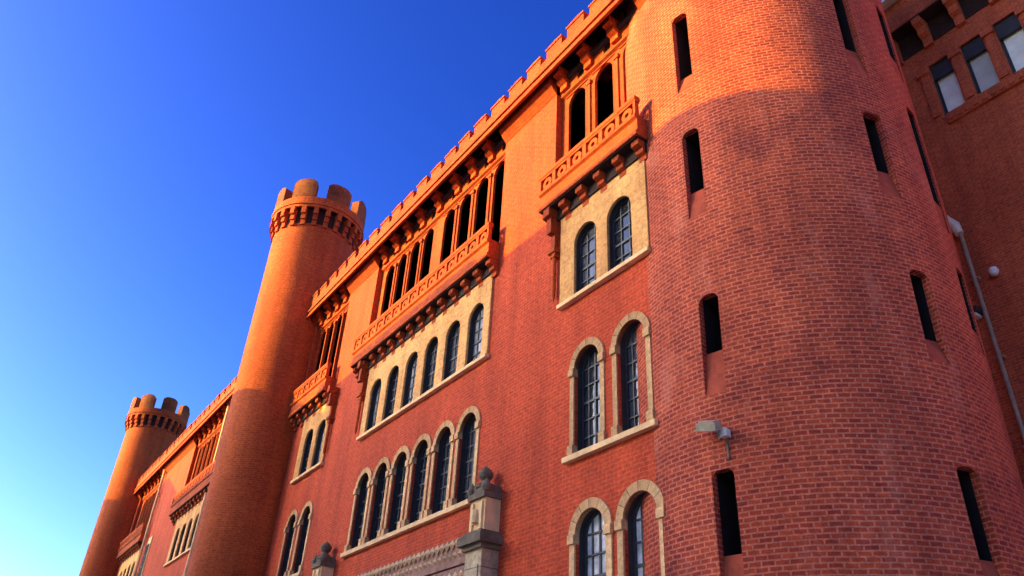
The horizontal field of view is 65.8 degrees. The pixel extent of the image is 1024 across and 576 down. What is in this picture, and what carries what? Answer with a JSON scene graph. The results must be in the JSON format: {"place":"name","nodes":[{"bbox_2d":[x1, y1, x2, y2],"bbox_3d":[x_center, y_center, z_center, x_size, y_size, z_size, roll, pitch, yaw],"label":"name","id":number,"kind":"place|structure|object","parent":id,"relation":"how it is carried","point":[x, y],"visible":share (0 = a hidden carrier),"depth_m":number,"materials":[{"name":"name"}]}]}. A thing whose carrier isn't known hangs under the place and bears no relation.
{"place":"outdoors","nodes":[
{"label":"outdoors","id":0,"kind":"place"},
{"bbox_2d":[0,0,881,575],"label":"sky","id":1,"kind":"structure","parent":0,"point":[149,148],"materials":[{"name":"blue"}]},
{"bbox_2d":[264,0,730,575],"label":"armory wing","id":2,"kind":"structure","parent":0,"point":[464,398],"depth_m":22.01,"materials":[{"name":"red brick"}]},
{"bbox_2d":[276,509,298,575],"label":"window","id":3,"kind":"structure","parent":2,"relation":"in","point":[291,530],"depth_m":30.02,"materials":[{"name":"beige glass"}]},
{"bbox_2d":[287,501,312,575],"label":"window","id":4,"kind":"structure","parent":2,"relation":"in","point":[306,522],"depth_m":28.97,"materials":[{"name":"beige glass"}]},
{"bbox_2d":[300,429,312,474],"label":"window","id":5,"kind":"structure","parent":2,"relation":"in","point":[308,443],"depth_m":31.95,"materials":[{"name":"black glass"}]},
{"bbox_2d":[312,420,325,466],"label":"window","id":6,"kind":"structure","parent":2,"relation":"in","point":[321,432],"depth_m":31.05,"materials":[{"name":"black glass"}]},
{"bbox_2d":[344,467,371,551],"bbox_3d":[-4.775,7.062,25.351,0.340,2.625,1.210,22,-37,-27],"label":"window","id":7,"kind":"structure","parent":2,"relation":"in","point":[363,491],"depth_m":25.52,"materials":[{"name":"beige glass"}]},
{"bbox_2d":[367,379,380,429],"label":"window","id":8,"kind":"structure","parent":2,"relation":"in","point":[376,391],"depth_m":27.63,"materials":[{"name":"black glass"}]},
{"bbox_2d":[361,457,390,544],"bbox_3d":[-4.043,6.524,24.435,0.340,2.625,1.210,22,-37,-27],"label":"window","id":9,"kind":"structure","parent":2,"relation":"in","point":[382,482],"depth_m":24.60,"materials":[{"name":"beige glass"}]},
{"bbox_2d":[384,366,398,418],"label":"window","id":10,"kind":"structure","parent":2,"relation":"in","point":[392,387],"depth_m":26.70,"materials":[{"name":"black glass"}]},
{"bbox_2d":[380,446,410,535],"bbox_3d":[-3.310,5.986,23.519,0.340,2.625,1.210,22,-37,-27],"label":"window","id":11,"kind":"structure","parent":2,"relation":"in","point":[401,471],"depth_m":23.68,"materials":[{"name":"beige glass"}]},
{"bbox_2d":[402,352,417,406],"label":"window","id":12,"kind":"structure","parent":2,"relation":"in","point":[412,366],"depth_m":25.76,"materials":[{"name":"black glass"}]},
{"bbox_2d":[401,433,431,526],"bbox_3d":[-2.578,5.449,22.604,0.340,2.625,1.210,22,-37,-27],"label":"window","id":13,"kind":"structure","parent":2,"relation":"in","point":[422,460],"depth_m":22.77,"materials":[{"name":"beige glass"}]},
{"bbox_2d":[422,337,437,393],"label":"window","id":14,"kind":"structure","parent":2,"relation":"in","point":[428,383],"depth_m":24.83,"materials":[{"name":"black glass"}]},
{"bbox_2d":[423,420,455,517],"bbox_3d":[-1.846,4.911,21.688,0.340,2.625,1.210,22,-37,-27],"label":"window","id":15,"kind":"structure","parent":2,"relation":"in","point":[445,450],"depth_m":21.84,"materials":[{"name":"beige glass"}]},
{"bbox_2d":[444,321,459,379],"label":"window","id":16,"kind":"structure","parent":2,"relation":"in","point":[453,337],"depth_m":23.90,"materials":[{"name":"black glass"}]},
{"bbox_2d":[448,406,480,506],"bbox_3d":[-1.113,4.373,20.772,0.340,2.625,1.210,22,-37,-27],"label":"window","id":17,"kind":"structure","parent":2,"relation":"in","point":[470,436],"depth_m":20.95,"materials":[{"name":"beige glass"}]},
{"bbox_2d":[467,304,483,363],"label":"window","id":18,"kind":"structure","parent":2,"relation":"in","point":[476,324],"depth_m":22.97,"materials":[{"name":"black glass"}]},
{"bbox_2d":[576,222,595,291],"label":"window","id":19,"kind":"structure","parent":2,"relation":"in","point":[586,242],"depth_m":19.39,"materials":[{"name":"black glass"}]},
{"bbox_2d":[567,337,605,455],"bbox_3d":[1.714,2.296,17.238,0.340,2.625,1.210,22,-37,-27],"label":"window","id":20,"kind":"structure","parent":2,"relation":"in","point":[590,372],"depth_m":17.36,"materials":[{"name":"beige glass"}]},
{"bbox_2d":[567,497,612,575],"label":"window","id":21,"kind":"structure","parent":2,"relation":"in","point":[594,540],"depth_m":15.64,"materials":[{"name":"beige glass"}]},
{"bbox_2d":[609,197,632,269],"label":"window","id":22,"kind":"structure","parent":2,"relation":"in","point":[620,230],"depth_m":18.50,"materials":[{"name":"black glass"}]},
{"bbox_2d":[609,311,654,436],"bbox_3d":[2.531,1.696,16.215,0.340,2.625,1.210,22,-37,-27],"label":"window","id":23,"kind":"structure","parent":2,"relation":"in","point":[627,348],"depth_m":16.38,"materials":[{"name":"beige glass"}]},
{"bbox_2d":[614,479,664,575],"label":"window","id":24,"kind":"structure","parent":2,"relation":"in","point":[634,525],"depth_m":14.64,"materials":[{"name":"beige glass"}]},
{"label":"sidewalk","id":25,"kind":"structure","parent":0,"visible":0},
{"bbox_2d":[79,394,189,575],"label":"round tower","id":26,"kind":"structure","parent":25,"relation":"on","point":[152,434],"depth_m":62.81,"materials":[{"name":"brick"}]},
{"bbox_2d":[116,375,237,575],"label":"armory wing","id":27,"kind":"structure","parent":25,"relation":"on","point":[185,461],"depth_m":50.02,"materials":[{"name":"red brick"}]},
{"bbox_2d":[138,543,148,575],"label":"window","id":28,"kind":"structure","parent":27,"relation":"in","point":[143,560],"depth_m":51.48,"materials":[{"name":"grey glass"}]},
{"bbox_2d":[133,469,165,575],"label":"drainpipe","id":29,"kind":"object","parent":27,"relation":"attached to","point":[135,573],"visible":0.93,"depth_m":53.73,"materials":[{"name":"metal"}]},
{"bbox_2d":[170,529,179,559],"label":"window","id":30,"kind":"structure","parent":27,"relation":"in","point":[179,529],"depth_m":46.04,"materials":[{"name":"black glass"}]},
{"bbox_2d":[176,525,185,556],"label":"window","id":31,"kind":"structure","parent":27,"relation":"in","point":[185,525],"depth_m":45.08,"materials":[{"name":"black glass"}]},
{"bbox_2d":[182,519,192,552],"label":"window","id":32,"kind":"structure","parent":27,"relation":"in","point":[187,536],"depth_m":44.13,"materials":[{"name":"black glass"}]},
{"bbox_2d":[189,515,198,547],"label":"window","id":33,"kind":"structure","parent":27,"relation":"in","point":[198,515],"depth_m":43.16,"materials":[{"name":"black glass"}]},
{"bbox_2d":[183,399,230,575],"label":"drainpipe","id":34,"kind":"object","parent":27,"relation":"attached to","point":[203,502],"visible":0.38,"depth_m":42.48,"materials":[{"name":"metal"}]},
{"bbox_2d":[186,178,365,575],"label":"round tower","id":35,"kind":"structure","parent":25,"relation":"on","point":[316,242],"depth_m":34.95,"materials":[{"name":"brick"}]},
{"bbox_2d":[625,0,1023,575],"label":"round tower","id":36,"kind":"structure","parent":25,"relation":"on","point":[826,334],"depth_m":14.31,"materials":[{"name":"brick"}]},
{"bbox_2d":[694,420,730,458],"bbox_3d":[3.392,2.536,13.355,0.416,0.688,0.481,30,-41,-35],"label":"security camera","id":37,"kind":"object","parent":36,"relation":"attached to","point":[713,425],"visible":1,"depth_m":13.33,"materials":[{"name":"metal"}]},
{"bbox_2d":[881,0,1023,488],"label":"block","id":38,"kind":"structure","parent":25,"relation":"on","point":[961,63],"depth_m":25.06,"materials":[{"name":"brick"}]},
{"bbox_2d":[930,57,964,114],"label":"window","id":39,"kind":"structure","parent":38,"relation":"in","point":[943,74],"depth_m":26.97,"materials":[{"name":"grey glass"}]},
{"bbox_2d":[973,305,982,319],"bbox_3d":[13.360,0.774,22.980,0.400,0.270,0.520,22,-37,-27],"label":"wall lamp","id":40,"kind":"object","parent":38,"relation":"attached to","point":[978,312],"visible":0.45,"depth_m":22.79,"materials":[{"name":"white paint"}]},
{"bbox_2d":[961,35,999,93],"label":"window","id":41,"kind":"structure","parent":38,"relation":"in","point":[977,58],"depth_m":26.17,"materials":[{"name":"grey glass"}]},
{"bbox_2d":[947,215,1023,448],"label":"drainpipe","id":42,"kind":"object","parent":38,"relation":"attached to","point":[956,228],"visible":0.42,"depth_m":22.53,"materials":[{"name":"metal"}]},
{"bbox_2d":[988,266,998,275],"bbox_3d":[13.978,-0.477,22.942,0.306,0.300,0.280,22,-37,-27],"label":"security camera","id":43,"kind":"object","parent":38,"relation":"attached to","point":[993,271],"visible":1,"depth_m":22.85,"materials":[{"name":"white paint"}]},
{"bbox_2d":[994,13,1023,72],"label":"window","id":44,"kind":"structure","parent":38,"relation":"in","point":[1010,32],"depth_m":25.44,"materials":[{"name":"grey glass"}]}
]}

